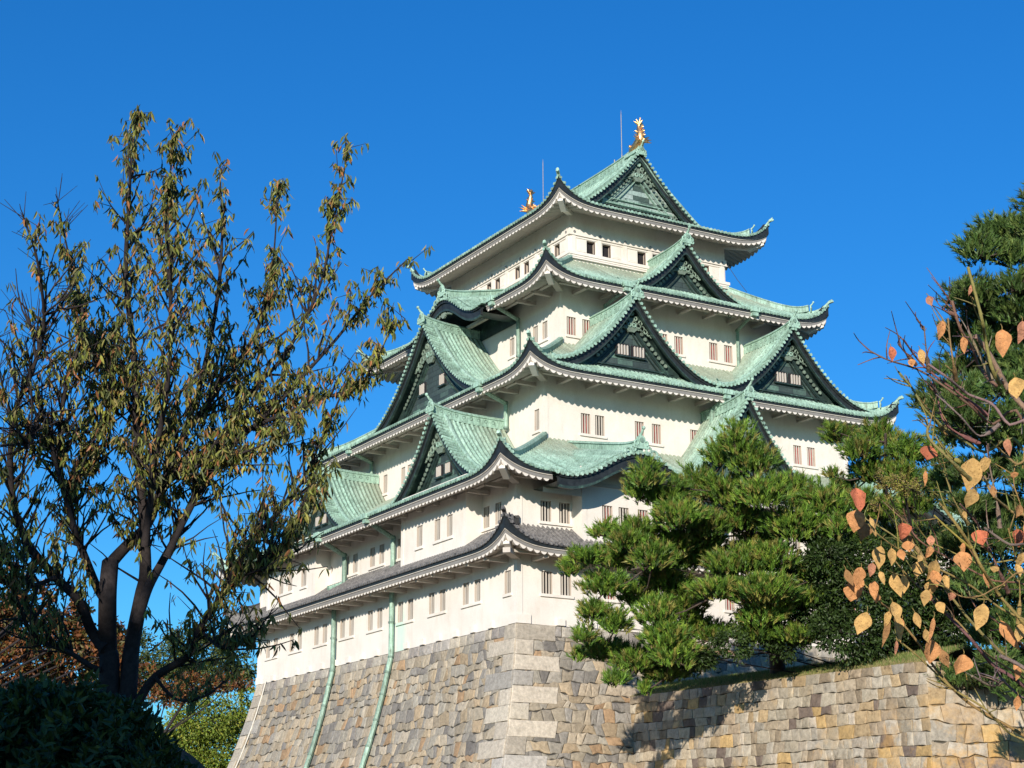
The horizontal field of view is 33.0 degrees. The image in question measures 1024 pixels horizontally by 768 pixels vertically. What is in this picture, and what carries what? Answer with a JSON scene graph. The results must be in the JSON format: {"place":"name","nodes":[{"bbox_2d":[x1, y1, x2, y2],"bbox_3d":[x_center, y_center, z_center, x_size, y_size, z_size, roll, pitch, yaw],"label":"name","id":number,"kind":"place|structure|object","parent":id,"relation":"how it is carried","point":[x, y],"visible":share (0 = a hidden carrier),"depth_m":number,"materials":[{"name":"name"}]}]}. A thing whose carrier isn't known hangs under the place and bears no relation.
{"place":"outdoors","nodes":[
{"label":"outdoors","id":0,"kind":"place"},
{"bbox_2d":[0,0,1023,760],"label":"sky","id":1,"kind":"structure","parent":0,"point":[869,133],"materials":[{"name":"blue"}]},
{"bbox_2d":[227,623,897,767],"bbox_3d":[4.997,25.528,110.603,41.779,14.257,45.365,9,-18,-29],"label":"stone base","id":2,"kind":"object","parent":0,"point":[519,695],"visible":0.64,"depth_m":93.04,"materials":[{"name":"grey stone"}]},
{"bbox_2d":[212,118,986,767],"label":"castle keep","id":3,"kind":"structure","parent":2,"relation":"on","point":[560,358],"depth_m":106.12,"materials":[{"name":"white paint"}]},
{"bbox_2d":[264,638,277,660],"bbox_3d":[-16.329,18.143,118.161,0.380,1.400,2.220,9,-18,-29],"label":"window","id":4,"kind":"structure","parent":3,"relation":"in","point":[275,656],"depth_m":117.74,"materials":[{"name":"paint"}]},
{"bbox_2d":[277,573,292,597],"bbox_3d":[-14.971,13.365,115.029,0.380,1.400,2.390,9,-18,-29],"label":"window","id":5,"kind":"structure","parent":3,"relation":"in","point":[289,592],"depth_m":114.48,"materials":[{"name":"paint"}]},
{"bbox_2d":[287,633,301,654],"bbox_3d":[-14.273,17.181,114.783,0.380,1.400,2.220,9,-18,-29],"label":"window","id":6,"kind":"structure","parent":3,"relation":"in","point":[300,642],"depth_m":114.32,"materials":[{"name":"paint"}]},
{"bbox_2d":[299,570,306,589],"bbox_3d":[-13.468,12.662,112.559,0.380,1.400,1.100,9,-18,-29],"label":"window","id":7,"kind":"structure","parent":3,"relation":"in","point":[304,581],"depth_m":112.54,"materials":[{"name":"paint"}]},
{"bbox_2d":[316,627,318,644],"bbox_3d":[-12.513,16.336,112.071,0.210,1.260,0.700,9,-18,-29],"label":"window","id":8,"kind":"structure","parent":3,"relation":"in","point":[317,628],"depth_m":112.08,"materials":[{"name":"paint"}]},
{"bbox_2d":[312,624,327,647],"bbox_3d":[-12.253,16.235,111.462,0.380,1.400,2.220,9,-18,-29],"label":"window","id":9,"kind":"structure","parent":3,"relation":"in","point":[325,641],"depth_m":111.02,"materials":[{"name":"paint"}]},
{"bbox_2d":[342,619,344,637],"bbox_3d":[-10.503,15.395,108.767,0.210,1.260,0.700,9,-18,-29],"label":"window","id":10,"kind":"structure","parent":3,"relation":"in","point":[343,621],"depth_m":108.79,"materials":[{"name":"paint"}]},
{"bbox_2d":[338,616,353,641],"bbox_3d":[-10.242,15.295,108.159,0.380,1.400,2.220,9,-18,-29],"label":"window","id":11,"kind":"structure","parent":3,"relation":"in","point":[352,618],"depth_m":107.73,"materials":[{"name":"paint"}]},
{"bbox_2d":[347,558,348,574],"bbox_3d":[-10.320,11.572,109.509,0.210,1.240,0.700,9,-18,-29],"label":"window","id":12,"kind":"structure","parent":3,"relation":"in","point":[347,558],"depth_m":109.50,"materials":[{"name":"paint"}]},
{"bbox_2d":[346,554,357,577],"bbox_3d":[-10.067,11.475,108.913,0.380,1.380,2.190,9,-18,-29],"label":"window","id":13,"kind":"structure","parent":3,"relation":"in","point":[356,556],"depth_m":108.39,"materials":[{"name":"paint"}]},
{"bbox_2d":[370,611,372,629],"bbox_3d":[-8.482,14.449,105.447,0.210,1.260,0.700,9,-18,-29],"label":"window","id":14,"kind":"structure","parent":3,"relation":"in","point":[371,612],"depth_m":105.42,"materials":[{"name":"paint"}]},
{"bbox_2d":[372,548,374,566],"bbox_3d":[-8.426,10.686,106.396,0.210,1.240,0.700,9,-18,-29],"label":"window","id":15,"kind":"structure","parent":3,"relation":"in","point":[373,550],"depth_m":106.45,"materials":[{"name":"paint"}]},
{"bbox_2d":[365,608,382,633],"bbox_3d":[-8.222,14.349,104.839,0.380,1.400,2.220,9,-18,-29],"label":"window","id":16,"kind":"structure","parent":3,"relation":"in","point":[380,628],"depth_m":104.39,"materials":[{"name":"paint"}]},
{"bbox_2d":[368,544,384,570],"bbox_3d":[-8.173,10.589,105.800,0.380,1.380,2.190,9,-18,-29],"label":"window","id":17,"kind":"structure","parent":3,"relation":"in","point":[382,557],"depth_m":105.36,"materials":[{"name":"paint"}]},
{"bbox_2d":[382,475,387,496],"bbox_3d":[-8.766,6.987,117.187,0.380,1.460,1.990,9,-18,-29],"label":"window","id":18,"kind":"structure","parent":3,"relation":"in","point":[385,493],"depth_m":116.69,"materials":[{"name":"paint"}]},
{"bbox_2d":[395,539,400,561],"bbox_3d":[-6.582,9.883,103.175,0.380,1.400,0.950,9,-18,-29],"label":"window","id":19,"kind":"structure","parent":3,"relation":"in","point":[397,560],"depth_m":103.21,"materials":[{"name":"paint"}]},
{"bbox_2d":[400,602,402,621],"bbox_3d":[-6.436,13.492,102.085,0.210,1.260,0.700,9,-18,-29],"label":"window","id":20,"kind":"structure","parent":3,"relation":"in","point":[401,604],"depth_m":102.10,"materials":[{"name":"paint"}]},
{"bbox_2d":[395,599,413,625],"bbox_3d":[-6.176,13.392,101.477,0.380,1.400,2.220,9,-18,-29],"label":"window","id":21,"kind":"structure","parent":3,"relation":"in","point":[411,600],"depth_m":101.08,"materials":[{"name":"paint"}]},
{"bbox_2d":[414,525,423,550],"bbox_3d":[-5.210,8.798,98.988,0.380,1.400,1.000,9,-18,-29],"label":"window","id":22,"kind":"structure","parent":3,"relation":"in","point":[420,527],"depth_m":99.03,"materials":[{"name":"paint"}]},
{"bbox_2d":[431,592,434,613],"bbox_3d":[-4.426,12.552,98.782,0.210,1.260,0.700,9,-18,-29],"label":"window","id":23,"kind":"structure","parent":3,"relation":"in","point":[432,612],"depth_m":98.74,"materials":[{"name":"paint"}]},
{"bbox_2d":[426,589,445,617],"bbox_3d":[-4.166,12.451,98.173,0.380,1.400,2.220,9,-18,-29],"label":"window","id":24,"kind":"structure","parent":3,"relation":"in","point":[443,611],"depth_m":97.66,"materials":[{"name":"paint"}]},
{"bbox_2d":[437,519,439,539],"bbox_3d":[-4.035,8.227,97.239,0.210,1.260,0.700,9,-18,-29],"label":"window","id":25,"kind":"structure","parent":3,"relation":"in","point":[438,521],"depth_m":97.33,"materials":[{"name":"paint"}]},
{"bbox_2d":[432,514,452,544],"bbox_3d":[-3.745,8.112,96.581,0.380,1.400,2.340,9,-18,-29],"label":"window","id":26,"kind":"structure","parent":3,"relation":"in","point":[450,536],"depth_m":96.05,"materials":[{"name":"paint"}]},
{"bbox_2d":[465,583,468,604],"bbox_3d":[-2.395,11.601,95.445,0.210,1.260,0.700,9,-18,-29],"label":"window","id":27,"kind":"structure","parent":3,"relation":"in","point":[465,583],"depth_m":95.40,"materials":[{"name":"paint"}]},
{"bbox_2d":[460,579,481,608],"bbox_3d":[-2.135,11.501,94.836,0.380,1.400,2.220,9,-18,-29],"label":"window","id":28,"kind":"structure","parent":3,"relation":"in","point":[478,581],"depth_m":94.43,"materials":[{"name":"paint"}]},
{"bbox_2d":[486,506,489,527],"bbox_3d":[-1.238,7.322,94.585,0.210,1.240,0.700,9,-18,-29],"label":"window","id":29,"kind":"structure","parent":3,"relation":"in","point":[487,508],"depth_m":94.54,"materials":[{"name":"paint"}]},
{"bbox_2d":[481,503,500,532],"bbox_3d":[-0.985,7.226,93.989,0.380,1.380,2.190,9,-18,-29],"label":"window","id":30,"kind":"structure","parent":3,"relation":"in","point":[498,504],"depth_m":93.67,"materials":[{"name":"paint"}]},
{"bbox_2d":[496,275,504,288],"bbox_3d":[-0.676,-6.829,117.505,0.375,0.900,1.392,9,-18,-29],"label":"window","id":31,"kind":"structure","parent":3,"relation":"in","point":[502,279],"depth_m":117.17,"materials":[{"name":"white paint"}]},
{"bbox_2d":[502,570,511,597],"bbox_3d":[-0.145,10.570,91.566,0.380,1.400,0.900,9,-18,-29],"label":"window","id":32,"kind":"structure","parent":3,"relation":"in","point":[508,594],"depth_m":91.52,"materials":[{"name":"paint"}]},
{"bbox_2d":[507,338,514,360],"bbox_3d":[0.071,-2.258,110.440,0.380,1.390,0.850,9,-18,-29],"label":"window","id":33,"kind":"structure","parent":3,"relation":"in","point":[512,356],"depth_m":110.41,"materials":[{"name":"paint"}]},
{"bbox_2d":[509,269,519,282],"bbox_3d":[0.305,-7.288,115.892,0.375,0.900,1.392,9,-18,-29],"label":"window","id":34,"kind":"structure","parent":3,"relation":"in","point":[512,273],"depth_m":115.95,"materials":[{"name":"white paint"}]},
{"bbox_2d":[525,258,534,273],"bbox_3d":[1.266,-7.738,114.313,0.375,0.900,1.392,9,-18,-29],"label":"window","id":35,"kind":"structure","parent":3,"relation":"in","point":[531,264],"depth_m":113.98,"materials":[{"name":"white paint"}]},
{"bbox_2d":[532,410,540,434],"bbox_3d":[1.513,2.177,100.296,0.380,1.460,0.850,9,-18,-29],"label":"window","id":36,"kind":"structure","parent":3,"relation":"in","point":[539,430],"depth_m":100.27,"materials":[{"name":"paint"}]},
{"bbox_2d":[535,326,537,341],"bbox_3d":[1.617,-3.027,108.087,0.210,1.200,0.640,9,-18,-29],"label":"window","id":37,"kind":"structure","parent":3,"relation":"in","point":[536,328],"depth_m":108.13,"materials":[{"name":"paint"}]},
{"bbox_2d":[537,322,548,344],"bbox_3d":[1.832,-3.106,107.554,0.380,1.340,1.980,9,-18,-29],"label":"window","id":38,"kind":"structure","parent":3,"relation":"in","point":[545,339],"depth_m":107.05,"materials":[{"name":"paint"}]},
{"bbox_2d":[539,501,572,526],"bbox_3d":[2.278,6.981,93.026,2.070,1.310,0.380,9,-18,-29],"label":"window","id":39,"kind":"structure","parent":3,"relation":"in","point":[544,505],"depth_m":92.78,"materials":[{"name":"paint"}]},
{"bbox_2d":[540,571,573,598],"bbox_3d":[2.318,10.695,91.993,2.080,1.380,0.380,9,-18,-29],"label":"window","id":40,"kind":"structure","parent":3,"relation":"in","point":[545,575],"depth_m":91.73,"materials":[{"name":"paint"}]},
{"bbox_2d":[555,240,565,256],"bbox_3d":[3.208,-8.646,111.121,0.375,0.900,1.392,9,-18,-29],"label":"window","id":41,"kind":"structure","parent":3,"relation":"in","point":[562,248],"depth_m":110.80,"materials":[{"name":"white paint"}]},
{"bbox_2d":[559,503,566,523],"bbox_3d":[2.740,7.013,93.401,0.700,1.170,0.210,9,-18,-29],"label":"window","id":42,"kind":"structure","parent":3,"relation":"in","point":[562,507],"depth_m":93.42,"materials":[{"name":"paint"}]},
{"bbox_2d":[560,573,568,595],"bbox_3d":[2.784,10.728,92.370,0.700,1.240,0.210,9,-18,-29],"label":"window","id":43,"kind":"structure","parent":3,"relation":"in","point":[564,580],"depth_m":92.31,"materials":[{"name":"paint"}]},
{"bbox_2d":[565,317,581,338],"bbox_3d":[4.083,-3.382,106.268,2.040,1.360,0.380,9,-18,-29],"label":"window","id":44,"kind":"structure","parent":3,"relation":"in","point":[570,321],"depth_m":105.98,"materials":[{"name":"paint"}]},
{"bbox_2d":[582,320,589,334],"bbox_3d":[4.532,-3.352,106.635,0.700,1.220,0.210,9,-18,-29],"label":"window","id":45,"kind":"structure","parent":3,"relation":"in","point":[585,324],"depth_m":106.69,"materials":[{"name":"paint"}]},
{"bbox_2d":[577,239,594,254],"bbox_3d":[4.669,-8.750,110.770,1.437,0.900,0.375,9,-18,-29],"label":"window","id":46,"kind":"structure","parent":3,"relation":"in","point":[581,244],"depth_m":110.57,"materials":[{"name":"white paint"}]},
{"bbox_2d":[579,413,606,438],"bbox_3d":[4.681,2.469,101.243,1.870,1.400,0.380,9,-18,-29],"label":"window","id":47,"kind":"structure","parent":3,"relation":"in","point":[584,418],"depth_m":101.03,"materials":[{"name":"paint"}]},
{"bbox_2d":[595,416,601,435],"bbox_3d":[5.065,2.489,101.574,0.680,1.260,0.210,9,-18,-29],"label":"window","id":48,"kind":"structure","parent":3,"relation":"in","point":[598,420],"depth_m":101.55,"materials":[{"name":"paint"}]},
{"bbox_2d":[602,506,609,521],"bbox_3d":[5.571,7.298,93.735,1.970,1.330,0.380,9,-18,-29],"label":"window","id":49,"kind":"structure","parent":3,"relation":"in","point":[605,510],"depth_m":93.62,"materials":[{"name":"paint"}]},
{"bbox_2d":[602,246,620,259],"bbox_3d":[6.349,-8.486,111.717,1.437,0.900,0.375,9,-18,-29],"label":"window","id":50,"kind":"structure","parent":3,"relation":"in","point":[616,251],"depth_m":111.72,"materials":[{"name":"white paint"}]},
{"bbox_2d":[604,593,626,603],"bbox_3d":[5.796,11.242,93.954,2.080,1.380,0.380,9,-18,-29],"label":"window","id":51,"kind":"structure","parent":3,"relation":"in","point":[609,598],"depth_m":93.46,"materials":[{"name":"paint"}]},
{"bbox_2d":[619,507,626,526],"bbox_3d":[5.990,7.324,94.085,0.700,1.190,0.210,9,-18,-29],"label":"window","id":52,"kind":"structure","parent":3,"relation":"in","point":[622,511],"depth_m":94.06,"materials":[{"name":"paint"}]},
{"bbox_2d":[628,249,644,264],"bbox_3d":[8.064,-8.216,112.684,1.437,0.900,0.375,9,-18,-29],"label":"window","id":53,"kind":"structure","parent":3,"relation":"in","point":[632,255],"depth_m":112.46,"materials":[{"name":"white paint"}]},
{"bbox_2d":[638,510,645,519],"bbox_3d":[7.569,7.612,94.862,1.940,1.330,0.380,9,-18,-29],"label":"window","id":54,"kind":"structure","parent":3,"relation":"in","point":[642,512],"depth_m":94.77,"materials":[{"name":"paint"}]},
{"bbox_2d":[635,421,663,446],"bbox_3d":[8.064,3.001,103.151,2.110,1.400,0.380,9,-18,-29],"label":"window","id":55,"kind":"structure","parent":3,"relation":"in","point":[638,426],"depth_m":102.97,"materials":[{"name":"paint"}]},
{"bbox_2d":[652,424,658,443],"bbox_3d":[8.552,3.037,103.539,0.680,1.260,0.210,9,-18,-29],"label":"window","id":56,"kind":"structure","parent":3,"relation":"in","point":[655,428],"depth_m":103.53,"materials":[{"name":"paint"}]},
{"bbox_2d":[674,336,680,353],"bbox_3d":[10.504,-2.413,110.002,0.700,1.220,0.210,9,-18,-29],"label":"window","id":57,"kind":"structure","parent":3,"relation":"in","point":[677,341],"depth_m":109.99,"materials":[{"name":"paint"}]},
{"bbox_2d":[690,430,696,440],"bbox_3d":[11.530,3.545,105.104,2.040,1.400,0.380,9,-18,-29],"label":"window","id":58,"kind":"structure","parent":3,"relation":"in","point":[692,433],"depth_m":104.95,"materials":[{"name":"paint"}]},
{"bbox_2d":[704,267,718,279],"bbox_3d":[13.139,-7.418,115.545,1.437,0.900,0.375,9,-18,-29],"label":"window","id":59,"kind":"structure","parent":3,"relation":"in","point":[714,271],"depth_m":115.58,"materials":[{"name":"white paint"}]},
{"bbox_2d":[708,343,734,365],"bbox_3d":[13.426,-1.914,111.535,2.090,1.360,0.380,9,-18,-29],"label":"window","id":60,"kind":"structure","parent":3,"relation":"in","point":[712,350],"depth_m":111.29,"materials":[{"name":"paint"}]},
{"bbox_2d":[724,345,730,362],"bbox_3d":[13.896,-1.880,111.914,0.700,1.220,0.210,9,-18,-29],"label":"window","id":61,"kind":"structure","parent":3,"relation":"in","point":[727,358],"depth_m":111.89,"materials":[{"name":"paint"}]},
{"bbox_2d":[724,599,737,612],"bbox_3d":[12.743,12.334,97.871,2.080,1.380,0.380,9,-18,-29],"label":"window","id":62,"kind":"structure","parent":3,"relation":"in","point":[728,606],"depth_m":97.47,"materials":[{"name":"paint"}]},
{"bbox_2d":[793,445,817,469],"bbox_3d":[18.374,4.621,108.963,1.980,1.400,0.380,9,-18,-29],"label":"window","id":63,"kind":"structure","parent":3,"relation":"in","point":[796,463],"depth_m":108.74,"materials":[{"name":"paint"}]},
{"bbox_2d":[807,447,813,465],"bbox_3d":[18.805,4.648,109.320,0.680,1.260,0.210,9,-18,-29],"label":"window","id":64,"kind":"structure","parent":3,"relation":"in","point":[809,450],"depth_m":109.30,"materials":[{"name":"paint"}]},
{"bbox_2d":[667,649,1023,689],"bbox_3d":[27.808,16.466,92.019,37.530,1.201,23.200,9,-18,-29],"label":"terrace","id":65,"kind":"structure","parent":0,"point":[967,653],"depth_m":76.99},
{"bbox_2d":[555,415,854,695],"bbox_3d":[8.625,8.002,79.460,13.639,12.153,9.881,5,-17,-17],"label":"pine tree","id":66,"kind":"object","parent":65,"relation":"on","point":[698,537],"visible":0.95,"depth_m":77.97,"materials":[{"name":"green plant"}]},
{"bbox_2d":[629,643,974,697],"bbox_3d":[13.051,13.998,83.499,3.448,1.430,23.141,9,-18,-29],"label":"grass","id":67,"kind":"structure","parent":65,"relation":"on","point":[807,669],"depth_m":82.06,"materials":[{"name":"green plant"}]},
{"bbox_2d":[675,515,1023,679],"bbox_3d":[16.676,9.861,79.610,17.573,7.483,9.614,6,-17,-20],"label":"evergreen shrub","id":68,"kind":"object","parent":65,"relation":"on","point":[837,617],"visible":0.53,"depth_m":77.67,"materials":[{"name":"green plant"}]},
{"bbox_2d":[805,414,964,649],"bbox_3d":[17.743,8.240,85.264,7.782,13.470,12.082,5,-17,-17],"label":"pine tree","id":69,"kind":"object","parent":65,"relation":"on","point":[898,453],"visible":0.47,"depth_m":83.39,"materials":[{"name":"green plant"}]},
{"bbox_2d":[868,465,952,581],"bbox_3d":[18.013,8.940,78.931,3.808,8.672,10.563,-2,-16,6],"label":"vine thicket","id":70,"kind":"object","parent":65,"relation":"on","point":[898,486],"visible":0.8,"depth_m":75.82,"materials":[{"name":"green plant"}]},
{"label":"ground","id":71,"kind":"structure","parent":0,"visible":0},
{"bbox_2d":[0,564,150,690],"bbox_3d":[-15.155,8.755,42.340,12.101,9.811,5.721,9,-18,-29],"label":"maple tree","id":72,"kind":"object","parent":71,"relation":"on","point":[59,669],"visible":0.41,"depth_m":44.02,"materials":[{"name":"brown plant"}]},
{"bbox_2d":[0,668,204,767],"bbox_3d":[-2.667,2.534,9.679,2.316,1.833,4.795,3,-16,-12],"label":"evergreen bush","id":73,"kind":"object","parent":71,"relation":"on","point":[47,723],"visible":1,"depth_m":8.80,"materials":[{"name":"green plant"}]},
{"bbox_2d":[70,619,257,709],"bbox_3d":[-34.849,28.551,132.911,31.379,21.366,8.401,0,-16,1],"label":"leafy tree","id":74,"kind":"object","parent":71,"relation":"on","point":[249,673],"visible":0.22,"depth_m":133.17,"materials":[{"name":"green plant"}]},
{"bbox_2d":[137,661,254,733],"bbox_3d":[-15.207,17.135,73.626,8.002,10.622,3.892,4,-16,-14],"label":"maple tree","id":75,"kind":"object","parent":71,"relation":"on","point":[157,691],"visible":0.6,"depth_m":74.62,"materials":[{"name":"brown plant"}]},
{"bbox_2d":[155,684,255,767],"bbox_3d":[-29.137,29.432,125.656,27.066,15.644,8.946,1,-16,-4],"label":"leafy tree","id":76,"kind":"object","parent":71,"relation":"on","point":[201,737],"visible":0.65,"depth_m":125.96,"materials":[{"name":"green plant"}]},
{"bbox_2d":[0,104,434,716],"bbox_3d":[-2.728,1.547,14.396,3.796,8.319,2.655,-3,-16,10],"label":"cherry tree","id":77,"kind":"object","parent":71,"relation":"on","point":[100,348],"visible":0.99,"depth_m":14.80,"materials":[{"name":"green plant"}]},
{"bbox_2d":[630,661,1023,767],"bbox_3d":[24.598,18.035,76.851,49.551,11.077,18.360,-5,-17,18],"label":"stone wall","id":78,"kind":"structure","parent":71,"relation":"on","point":[906,715],"depth_m":77.17,"materials":[{"name":"beige stone"}]},
{"bbox_2d":[843,267,1023,740],"bbox_3d":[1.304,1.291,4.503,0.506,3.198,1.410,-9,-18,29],"label":"autumn shrub","id":79,"kind":"object","parent":71,"relation":"on","point":[971,470],"visible":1,"depth_m":4.39,"materials":[{"name":"orange plant"}]},
{"bbox_2d":[903,182,1023,704],"bbox_3d":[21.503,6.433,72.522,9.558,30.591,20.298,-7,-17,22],"label":"pine tree","id":80,"kind":"object","parent":71,"relation":"on","point":[1000,239],"visible":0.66,"depth_m":68.83,"materials":[{"name":"green plant"}]}
]}

